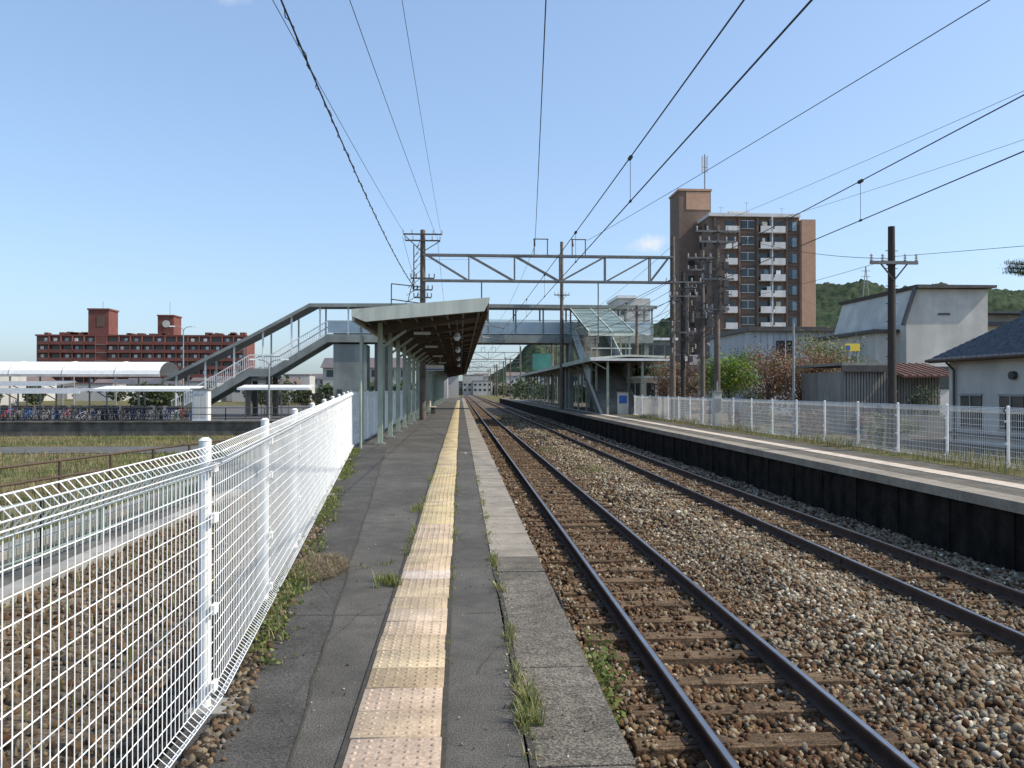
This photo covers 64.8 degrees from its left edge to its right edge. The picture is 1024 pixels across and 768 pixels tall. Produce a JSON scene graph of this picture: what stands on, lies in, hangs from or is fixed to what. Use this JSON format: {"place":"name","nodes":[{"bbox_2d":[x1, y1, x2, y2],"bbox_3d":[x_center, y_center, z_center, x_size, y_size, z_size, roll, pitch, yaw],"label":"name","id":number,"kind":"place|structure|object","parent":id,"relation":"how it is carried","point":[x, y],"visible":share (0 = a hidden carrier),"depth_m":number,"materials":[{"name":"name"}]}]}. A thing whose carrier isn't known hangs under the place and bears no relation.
{"place":"outdoors","nodes":[
{"label":"outdoors","id":0,"kind":"place"},
{"bbox_2d":[0,446,285,453],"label":"farm road","id":1,"kind":"structure","parent":0,"point":[21,450],"depth_m":36.95,"materials":[{"name":"grey asphalt"}]},
{"bbox_2d":[0,435,369,767],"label":"dirt path","id":2,"kind":"structure","parent":0,"point":[17,662],"depth_m":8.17,"materials":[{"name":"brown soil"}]},
{"bbox_2d":[0,406,372,420],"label":"station plaza","id":3,"kind":"structure","parent":0,"point":[232,417],"depth_m":63.69,"materials":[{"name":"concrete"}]},
{"bbox_2d":[19,406,42,420],"bbox_3d":[-32.845,1.999,55.134,0.520,1.016,1.739,2,0,25],"label":"bicycle","id":4,"kind":"object","parent":3,"relation":"on","point":[38,408],"visible":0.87,"depth_m":55.28,"materials":[{"name":"metal"}]},
{"bbox_2d":[0,381,74,415],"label":"bicycle shelter","id":5,"kind":"object","parent":3,"relation":"on","point":[29,383],"visible":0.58,"depth_m":61.14,"materials":[{"name":"metal"}]},
{"bbox_2d":[0,388,92,419],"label":"bicycle shelter","id":6,"kind":"object","parent":3,"relation":"on","point":[18,391],"visible":0.86,"depth_m":55.74,"materials":[{"name":"metal"}]},
{"bbox_2d":[39,405,62,420],"bbox_3d":[-31.622,2.002,55.383,0.520,1.016,1.739,-5,-3,26],"label":"bicycle","id":7,"kind":"object","parent":3,"relation":"on","point":[61,408],"visible":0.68,"depth_m":55.23,"materials":[{"name":"metal"}]},
{"bbox_2d":[71,407,93,420],"bbox_3d":[-27.334,1.971,51.347,0.520,1.016,1.739,0,0,18],"label":"bicycle","id":8,"kind":"object","parent":3,"relation":"on","point":[90,409],"visible":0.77,"depth_m":51.66,"materials":[{"name":"metal"}]},
{"bbox_2d":[0,361,178,413],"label":"bicycle shelter","id":9,"kind":"object","parent":3,"relation":"on","point":[81,369],"visible":0.94,"depth_m":68.17,"materials":[{"name":"white paint"}]},
{"bbox_2d":[137,406,152,420],"bbox_3d":[-25.219,2.001,55.364,0.520,1.016,1.739,-2,-1,8],"label":"bicycle","id":10,"kind":"object","parent":3,"relation":"on","point":[151,408],"visible":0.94,"depth_m":55.55,"materials":[{"name":"metal"}]},
{"bbox_2d":[89,386,203,419],"bbox_3d":[-25.162,1.319,55.774,6.700,2.380,2.650,0,0,-4],"label":"bicycle shelter","id":11,"kind":"object","parent":3,"relation":"on","point":[146,388],"visible":0.93,"depth_m":55.61,"materials":[{"name":"white metal"}]},
{"bbox_2d":[140,405,159,420],"bbox_3d":[-24.814,2.002,55.412,0.520,1.016,1.739,5,2,27],"label":"bicycle","id":12,"kind":"object","parent":3,"relation":"on","point":[158,408],"visible":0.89,"depth_m":55.22,"materials":[{"name":"metal"}]},
{"bbox_2d":[167,406,186,420],"bbox_3d":[-23.049,2.002,55.510,0.520,1.016,1.739,0,0,25],"label":"bicycle","id":13,"kind":"object","parent":3,"relation":"on","point":[178,413],"visible":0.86,"depth_m":55.57,"materials":[{"name":"metal"}]},
{"bbox_2d":[169,326,197,385],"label":"street lamp","id":14,"kind":"object","parent":3,"relation":"on","point":[183,348],"visible":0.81,"depth_m":78.11,"materials":[{"name":"metal"}]},
{"bbox_2d":[0,407,372,420],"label":"plaza railing","id":15,"kind":"object","parent":3,"relation":"on","point":[156,414],"visible":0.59,"depth_m":49.39,"materials":[{"name":"metal"}]},
{"bbox_2d":[190,388,212,420],"bbox_3d":[-20.673,1.394,53.731,1.200,2.200,0.900,0,0,-4],"label":"storage cabinet","id":16,"kind":"object","parent":3,"relation":"on","point":[201,397],"visible":0.91,"depth_m":53.38,"materials":[{"name":"white metal"}]},
{"bbox_2d":[249,359,288,418],"bbox_3d":[-17.175,0.338,57.019,2.700,4.260,0.240,0,0,-4],"label":"street lamp","id":17,"kind":"object","parent":3,"relation":"on","point":[269,382],"visible":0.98,"depth_m":56.97,"materials":[{"name":"metal"}]},
{"bbox_2d":[237,385,313,417],"bbox_3d":[-17.251,1.292,58.986,5.100,2.480,2.050,0,0,-4],"label":"bicycle shelter","id":18,"kind":"object","parent":3,"relation":"on","point":[275,387],"visible":1,"depth_m":58.38,"materials":[{"name":"white paint"}]},
{"bbox_2d":[261,395,372,417],"bbox_3d":[-13.937,1.687,61.224,10.055,1.724,0.055,0,0,-4],"label":"plaza fence","id":19,"kind":"object","parent":3,"relation":"on","point":[278,404],"visible":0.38,"depth_m":61.05,"materials":[{"name":"metal"}]},
{"bbox_2d":[161,303,656,416],"bbox_3d":[-6.406,-1.695,58.650,40.700,9.350,16.850,0,0,-4],"label":"station footbridge","id":20,"kind":"object","parent":3,"relation":"on","point":[343,338],"visible":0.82,"depth_m":63.58,"materials":[{"name":"white paint"}]},
{"bbox_2d":[0,395,556,608],"bbox_3d":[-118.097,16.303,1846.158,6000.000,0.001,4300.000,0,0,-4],"label":"ground","id":21,"kind":"structure","parent":0,"point":[68,402],"depth_m":30.77,"materials":[{"name":"green plant"}]},
{"bbox_2d":[35,308,254,383],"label":"red apartment building","id":22,"kind":"structure","parent":21,"relation":"on","point":[101,340],"depth_m":292.01,"materials":[{"name":"brick"}]},
{"bbox_2d":[0,424,302,500],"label":"pipe railing","id":23,"kind":"object","parent":21,"relation":"on","point":[60,476],"visible":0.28,"depth_m":21.69,"materials":[{"name":"metal"}]},
{"bbox_2d":[0,435,354,606],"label":"drain channel","id":24,"kind":"object","parent":21,"relation":"on","point":[7,583],"visible":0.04,"depth_m":14.29,"materials":[{"name":"concrete"}]},
{"bbox_2d":[0,431,307,573],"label":"pipe railing","id":25,"kind":"object","parent":24,"relation":"on","point":[99,521],"visible":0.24,"depth_m":14.75,"materials":[{"name":"white metal"}]},
{"bbox_2d":[0,434,366,760],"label":"field grass","id":26,"kind":"structure","parent":21,"relation":"on","point":[86,439],"depth_m":25.38,"materials":[{"name":"green plant"}]},
{"bbox_2d":[0,420,375,435],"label":"retaining wall","id":27,"kind":"structure","parent":21,"relation":"on","point":[115,428],"depth_m":48.61,"materials":[{"name":"concrete"}]},
{"bbox_2d":[0,375,585,405],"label":"distant trees","id":28,"kind":"object","parent":21,"relation":"on","point":[162,398],"visible":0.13,"depth_m":129.52,"materials":[{"name":"green plant"}]},
{"bbox_2d":[0,343,709,404],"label":"distant houses","id":29,"kind":"structure","parent":21,"relation":"on","point":[471,385],"depth_m":201.26,"materials":[{"name":"white paint"}]},
{"bbox_2d":[155,398,635,767],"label":"station platform","id":30,"kind":"structure","parent":21,"relation":"on","point":[298,736],"depth_m":4.95,"materials":[{"name":"concrete"}]},
{"bbox_2d":[0,390,415,767],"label":"white fence","id":31,"kind":"object","parent":30,"relation":"on","point":[328,444],"visible":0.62,"depth_m":3.88,"materials":[{"name":"metal"}]},
{"bbox_2d":[175,514,331,767],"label":"fence foot rubble","id":32,"kind":"object","parent":30,"relation":"on","point":[201,750],"visible":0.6,"depth_m":3.97,"materials":[{"name":"gravel"}]},
{"bbox_2d":[286,550,357,582],"bbox_3d":[-1.651,1.547,6.905,0.759,0.107,1.246,0,0,-4],"label":"dry grass heap","id":33,"kind":"object","parent":30,"relation":"on","point":[322,562],"visible":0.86,"depth_m":6.92,"materials":[{"name":"beige plant"}]},
{"bbox_2d":[342,400,459,767],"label":"tactile paving","id":34,"kind":"structure","parent":30,"relation":"on","point":[397,723],"depth_m":4.61,"materials":[{"name":"tile"}]},
{"bbox_2d":[217,457,604,767],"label":"platform grit","id":35,"kind":"object","parent":30,"relation":"on","point":[507,684],"visible":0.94,"depth_m":4.70,"materials":[{"name":"gravel"}]},
{"bbox_2d":[351,297,489,448],"bbox_3d":[-5.311,0.056,66.272,3.660,3.960,91.050,0,0,-4],"label":"platform canopy","id":36,"kind":"object","parent":30,"relation":"on","point":[449,333],"visible":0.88,"depth_m":26.28,"materials":[{"name":"grey metal"}]},
{"bbox_2d":[426,357,443,370],"bbox_3d":[-4.209,-1.203,43.877,1.000,0.950,0.108,0,0,-4],"label":"platform sign","id":37,"kind":"object","parent":36,"relation":"hanging from","point":[440,367],"visible":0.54,"depth_m":43.83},
{"bbox_2d":[358,463,553,760],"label":"weeds","id":38,"kind":"object","parent":30,"relation":"on","point":[527,703],"visible":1,"depth_m":4.45,"materials":[{"name":"green plant"}]},
{"bbox_2d":[467,364,496,395],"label":"catenary portal","id":39,"kind":"object","parent":21,"relation":"on","point":[487,371],"visible":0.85,"depth_m":250.03,"materials":[{"name":"grey metal"}]},
{"bbox_2d":[467,357,505,396],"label":"catenary portal","id":40,"kind":"object","parent":21,"relation":"on","point":[489,369],"visible":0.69,"depth_m":200.06,"materials":[{"name":"grey metal"}]},
{"bbox_2d":[466,346,520,397],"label":"catenary portal","id":41,"kind":"object","parent":21,"relation":"on","point":[498,359],"visible":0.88,"depth_m":150.07,"materials":[{"name":"grey metal"}]},
{"bbox_2d":[469,345,553,402],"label":"catenary portal","id":42,"kind":"object","parent":21,"relation":"on","point":[551,375],"visible":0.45,"depth_m":98.38,"materials":[{"name":"grey metal"}]},
{"bbox_2d":[556,345,557,399],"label":"utility pole","id":43,"kind":"object","parent":21,"relation":"on","point":[556,378],"visible":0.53,"depth_m":150.77,"materials":[{"name":"concrete"}]},
{"bbox_2d":[669,154,815,354],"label":"apartment building","id":44,"kind":"structure","parent":21,"relation":"on","point":[690,210],"depth_m":153.32,"materials":[{"name":"brown tile"}]},
{"bbox_2d":[462,395,1023,767],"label":"ballast bed","id":45,"kind":"object","parent":21,"relation":"on","point":[491,409],"visible":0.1,"depth_m":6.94,"materials":[{"name":"gravel"}]},
{"bbox_2d":[472,414,637,449],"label":"ballast stones","id":46,"kind":"object","parent":45,"relation":"on","point":[520,426],"visible":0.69,"depth_m":45.09,"materials":[{"name":"grey gravel"}]},
{"bbox_2d":[527,430,749,503],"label":"ballast weeds","id":47,"kind":"object","parent":45,"relation":"on","point":[583,472],"visible":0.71,"depth_m":24.32,"materials":[{"name":"green plant"}]},
{"bbox_2d":[489,446,884,535],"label":"ballast stones","id":48,"kind":"object","parent":45,"relation":"on","point":[613,487],"visible":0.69,"depth_m":18.43,"materials":[{"name":"grey gravel"}]},
{"bbox_2d":[464,395,927,767],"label":"railway track","id":49,"kind":"structure","parent":45,"relation":"on","point":[708,744],"depth_m":7.68,"materials":[{"name":"brown wood"}]},
{"bbox_2d":[472,395,1023,671],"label":"railway track","id":50,"kind":"structure","parent":45,"relation":"on","point":[987,629],"depth_m":12.17,"materials":[{"name":"steel"},{"name":"wood"}]},
{"bbox_2d":[499,398,1023,572],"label":"station platform","id":51,"kind":"structure","parent":21,"relation":"on","point":[975,514],"depth_m":16.32,"materials":[{"name":"concrete"}]},
{"bbox_2d":[554,242,569,409],"bbox_3d":[3.912,-4.585,63.414,1.232,13.200,0.374,0,0,-4],"label":"utility pole","id":52,"kind":"object","parent":51,"relation":"on","point":[561,294],"visible":1,"depth_m":63.29,"materials":[{"name":"metal"}]},
{"bbox_2d":[272,0,1023,351],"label":"feeder wires","id":53,"kind":"object","parent":52,"relation":"attached to","point":[666,194],"visible":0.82,"depth_m":25.73,"materials":[{"name":"black metal"}]},
{"bbox_2d":[518,354,686,414],"bbox_3d":[6.001,-0.654,81.246,6.450,5.600,62.620,0,0,-4],"label":"platform canopy","id":54,"kind":"object","parent":51,"relation":"on","point":[543,367],"visible":0.84,"depth_m":59.55,"materials":[{"name":"metal"}]},
{"bbox_2d":[616,392,628,413],"bbox_3d":[7.010,1.214,50.974,0.800,1.420,0.100,0,0,-4],"label":"notice board","id":55,"kind":"object","parent":51,"relation":"on","point":[622,402],"visible":1,"depth_m":50.94,"materials":[{"name":"white paint"}]},
{"bbox_2d":[711,381,722,426],"bbox_3d":[8.407,0.842,33.049,0.360,1.900,0.360,0,0,-4],"label":"equipment cabinet","id":56,"kind":"object","parent":51,"relation":"on","point":[716,406],"visible":0.96,"depth_m":32.90,"materials":[{"name":"grey metal"}]},
{"bbox_2d":[633,395,1023,469],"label":"white fence","id":57,"kind":"object","parent":51,"relation":"on","point":[728,410],"visible":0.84,"depth_m":21.90,"materials":[{"name":"metal"}]},
{"bbox_2d":[796,362,948,434],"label":"corrugated shed","id":58,"kind":"structure","parent":21,"relation":"on","point":[864,388],"depth_m":33.05,"materials":[{"name":"metal"}]},
{"bbox_2d":[226,446,361,669],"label":"fence foot weeds","id":59,"kind":"object","parent":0,"point":[282,600],"visible":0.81,"depth_m":6.08,"materials":[{"name":"green plant"}]},
{"bbox_2d":[280,0,414,287],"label":"bundled cable","id":60,"kind":"object","parent":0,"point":[305,56],"visible":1,"depth_m":14.25,"materials":[{"name":"rubber"}]},
{"bbox_2d":[0,0,1023,380],"label":"sky","id":61,"kind":"structure","parent":0,"point":[186,159],"materials":[{"name":"blue"}]},
{"bbox_2d":[391,229,675,419],"bbox_3d":[1.213,-2.917,42.087,14.949,10.150,0.628,0,0,-4],"label":"catenary portal","id":62,"kind":"object","parent":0,"point":[422,369],"visible":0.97,"depth_m":42.09,"materials":[{"name":"grey metal"}]},
{"bbox_2d":[472,0,1023,376],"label":"catenary wires","id":63,"kind":"object","parent":62,"relation":"attached to","point":[630,157],"visible":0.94,"depth_m":10.81,"materials":[{"name":"black metal"}]},
{"bbox_2d":[582,628,634,754],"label":"weeds","id":64,"kind":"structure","parent":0,"point":[606,675],"depth_m":4.75,"materials":[{"name":"green plant"}]},
{"bbox_2d":[607,295,649,335],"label":"white office building","id":65,"kind":"structure","parent":0,"point":[619,299],"depth_m":111.39,"materials":[{"name":"paint"}]},
{"bbox_2d":[489,279,1023,382],"bbox_3d":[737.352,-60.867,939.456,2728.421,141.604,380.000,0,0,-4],"label":"wooded hills","id":66,"kind":"structure","parent":0,"point":[829,296],"depth_m":922.09,"materials":[{"name":"green plant"}]},
{"bbox_2d":[861,267,869,296],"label":"transmission tower","id":67,"kind":"structure","parent":66,"relation":"on","point":[864,276],"depth_m":876.93,"materials":[{"name":"metal"}]},
{"bbox_2d":[705,326,835,413],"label":"pale siding building","id":68,"kind":"structure","parent":0,"point":[737,339],"depth_m":61.49,"materials":[{"name":"metal"}]},
{"bbox_2d":[574,402,1023,468],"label":"side street","id":69,"kind":"structure","parent":0,"point":[924,444],"depth_m":27.54,"materials":[{"name":"asphalt"}]},
{"bbox_2d":[627,305,646,375],"bbox_3d":[8.936,-1.677,57.696,1.422,7.900,0.320,0,0,-4],"label":"utility pole","id":70,"kind":"object","parent":69,"relation":"on","point":[636,335],"visible":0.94,"depth_m":57.62,"materials":[{"name":"concrete"}]},
{"bbox_2d":[620,364,661,379],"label":"round hedge","id":71,"kind":"object","parent":69,"relation":"on","point":[646,371],"visible":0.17,"depth_m":56.50,"materials":[{"name":"green plant"}]},
{"bbox_2d":[616,338,677,375],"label":"station house","id":72,"kind":"structure","parent":69,"relation":"on","point":[664,350],"depth_m":65.88,"materials":[{"name":"grey concrete"}]},
{"bbox_2d":[631,363,669,375],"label":"round hedge","id":73,"kind":"object","parent":69,"relation":"on","point":[655,369],"visible":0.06,"depth_m":60.74,"materials":[{"name":"green plant"}]},
{"bbox_2d":[626,376,680,416],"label":"walls","id":74,"kind":"structure","parent":69,"relation":"on","point":[635,383],"depth_m":51.70,"materials":[{"name":"beige paint"}]},
{"bbox_2d":[642,349,711,415],"bbox_3d":[9.154,-0.087,44.537,4.149,4.733,3.634,0,0,-4],"label":"red leaf shrub","id":75,"kind":"object","parent":69,"relation":"on","point":[662,383],"visible":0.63,"depth_m":44.44,"materials":[{"name":"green plant"}]},
{"bbox_2d":[665,272,700,420],"bbox_3d":[8.511,-1.706,40.060,1.802,7.700,0.443,0,0,-4],"label":"utility pole","id":76,"kind":"object","parent":69,"relation":"on","point":[681,330],"visible":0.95,"depth_m":40.03,"materials":[{"name":"brown wood"}]},
{"bbox_2d":[679,283,696,410],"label":"utility pole","id":77,"kind":"object","parent":69,"relation":"on","point":[687,323],"visible":0.62,"depth_m":71.07,"materials":[{"name":"concrete"}]},
{"bbox_2d":[687,250,713,423],"bbox_3d":[9.627,-2.302,40.637,1.612,8.900,0.443,0,0,-4],"label":"utility pole","id":78,"kind":"object","parent":69,"relation":"on","point":[700,315],"visible":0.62,"depth_m":40.61,"materials":[{"name":"concrete"}]},
{"bbox_2d":[696,225,739,390],"bbox_3d":[8.811,-2.347,34.584,1.900,8.900,0.465,0,0,-4],"label":"utility pole","id":79,"kind":"object","parent":69,"relation":"on","point":[716,308],"visible":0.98,"depth_m":34.54,"materials":[{"name":"concrete"}]},
{"bbox_2d":[685,345,773,403],"bbox_3d":[12.478,-0.014,45.774,5.723,4.370,5.256,0,0,-4],"label":"tree","id":80,"kind":"object","parent":69,"relation":"on","point":[730,380],"visible":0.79,"depth_m":44.97,"materials":[{"name":"green plant"}]},
{"bbox_2d":[734,405,760,425],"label":"shrub","id":81,"kind":"object","parent":69,"relation":"on","point":[738,422],"visible":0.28,"depth_m":36.76,"materials":[{"name":"green plant"}]},
{"bbox_2d":[737,387,777,428],"bbox_3d":[9.478,1.067,31.044,1.538,1.999,1.228,0,0,-4],"label":"dark shrub","id":82,"kind":"object","parent":69,"relation":"on","point":[762,399],"visible":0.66,"depth_m":31.05,"materials":[{"name":"green plant"}]},
{"bbox_2d":[742,404,783,428],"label":"shrub","id":83,"kind":"object","parent":69,"relation":"on","point":[769,416],"visible":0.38,"depth_m":32.56,"materials":[{"name":"green plant"}]},
{"bbox_2d":[728,323,804,427],"bbox_3d":[12.187,-0.381,37.834,3.903,4.989,4.057,0,0,19],"label":"red leaf shrub","id":84,"kind":"object","parent":69,"relation":"on","point":[767,381],"visible":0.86,"depth_m":37.40,"materials":[{"name":"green plant"}]},
{"bbox_2d":[792,323,794,432],"bbox_3d":[12.026,-0.248,34.441,0.120,4.700,0.120,0,0,-4],"label":"utility pole","id":85,"kind":"object","parent":69,"relation":"on","point":[793,365],"visible":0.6,"depth_m":34.41,"materials":[{"name":"metal"}]},
{"bbox_2d":[754,322,848,427],"bbox_3d":[13.923,-0.489,38.680,4.640,5.221,4.816,0,0,-32],"label":"red leaf shrub","id":86,"kind":"object","parent":69,"relation":"on","point":[801,372],"visible":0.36,"depth_m":38.14,"materials":[{"name":"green plant"}]},
{"bbox_2d":[789,404,833,436],"bbox_3d":[10.262,1.354,27.619,1.301,1.372,1.348,0,-1,-35],"label":"shrub","id":87,"kind":"object","parent":69,"relation":"on","point":[811,420],"visible":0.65,"depth_m":27.54,"materials":[{"name":"green plant"}]},
{"bbox_2d":[798,407,838,434],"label":"shrub","id":88,"kind":"object","parent":69,"relation":"on","point":[821,424],"visible":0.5,"depth_m":30.74,"materials":[{"name":"green plant"}]},
{"bbox_2d":[776,324,870,385],"bbox_3d":[17.222,-0.609,45.496,4.918,5.557,5.552,0,0,-4],"label":"young leaf tree","id":89,"kind":"object","parent":69,"relation":"on","point":[819,349],"visible":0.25,"depth_m":45.55,"materials":[{"name":"brown plant"}]},
{"bbox_2d":[796,339,864,397],"bbox_3d":[15.118,0.076,39.193,3.617,4.524,3.634,0,0,-4],"label":"red leaf shrub","id":90,"kind":"object","parent":69,"relation":"on","point":[833,361],"visible":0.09,"depth_m":38.79,"materials":[{"name":"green plant"}]},
{"bbox_2d":[844,344,859,371],"bbox_3d":[18.012,0.013,42.691,0.800,4.300,0.186,0,0,-4],"label":"roadside sign","id":91,"kind":"object","parent":69,"relation":"on","point":[851,347],"visible":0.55,"depth_m":42.66,"materials":[{"name":"metal"}]},
{"bbox_2d":[826,331,877,371],"bbox_3d":[19.369,-0.455,46.229,4.700,5.259,3.841,0,0,-17],"label":"young leaf tree","id":92,"kind":"object","parent":69,"relation":"on","point":[860,353],"visible":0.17,"depth_m":46.11,"materials":[{"name":"green plant"}]},
{"bbox_2d":[847,406,886,440],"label":"shrub","id":93,"kind":"object","parent":69,"relation":"on","point":[862,417],"visible":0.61,"depth_m":28.86,"materials":[{"name":"green plant"}]},
{"bbox_2d":[859,411,904,445],"bbox_3d":[11.623,1.445,25.376,1.610,1.164,1.526,0,0,-4],"label":"shrub","id":94,"kind":"object","parent":69,"relation":"on","point":[877,417],"visible":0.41,"depth_m":25.27,"materials":[{"name":"green plant"}]},
{"bbox_2d":[869,226,918,450],"bbox_3d":[9.688,-1.009,20.549,1.270,6.020,0.293,0,0,-4],"label":"utility pole","id":95,"kind":"object","parent":69,"relation":"on","point":[891,356],"visible":0.95,"depth_m":20.49,"materials":[{"name":"brown wood"}]},
{"bbox_2d":[867,415,929,450],"bbox_3d":[10.665,1.377,22.256,1.661,1.236,1.575,0,0,-4],"label":"shrub","id":96,"kind":"object","parent":69,"relation":"on","point":[904,427],"visible":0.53,"depth_m":22.35,"materials":[{"name":"green plant"}]},
{"bbox_2d":[902,381,944,414],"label":"dark shrub","id":97,"kind":"object","parent":69,"relation":"on","point":[921,404],"visible":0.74,"depth_m":32.12,"materials":[{"name":"green plant"}]},
{"bbox_2d":[925,353,1023,449],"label":"walls and windows","id":98,"kind":"structure","parent":69,"relation":"on","point":[989,383],"depth_m":26.32,"materials":[{"name":"white paint"}]},
{"bbox_2d":[928,315,1023,359],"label":"tiled roof","id":99,"kind":"structure","parent":98,"relation":"on","point":[1007,338],"depth_m":27.43,"materials":[{"name":"tile"}]},
{"bbox_2d":[932,310,1023,362],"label":"gutter","id":100,"kind":"structure","parent":98,"relation":"on","point":[1022,312],"depth_m":26.56,"materials":[{"name":"metal"}]},
{"bbox_2d":[1000,259,1023,276],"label":"pine tree","id":101,"kind":"object","parent":69,"relation":"on","point":[1010,270],"visible":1,"depth_m":21.45,"materials":[{"name":"green plant"}]},
{"bbox_2d":[629,412,1023,474],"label":"fence foot grass","id":102,"kind":"structure","parent":0,"point":[849,441],"depth_m":21.62,"materials":[{"name":"green plant"}]},
{"bbox_2d":[812,284,996,414],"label":"white house","id":103,"kind":"structure","parent":0,"point":[933,320],"depth_m":46.81,"materials":[{"name":"paint"}]},
{"bbox_2d":[861,415,948,438],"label":"block wall","id":104,"kind":"structure","parent":0,"point":[925,419],"depth_m":30.24,"materials":[{"name":"concrete"}]},
{"bbox_2d":[988,311,1020,331],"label":"beige house","id":105,"kind":"structure","parent":0,"point":[996,319],"depth_m":63.63,"materials":[{"name":"paint"}]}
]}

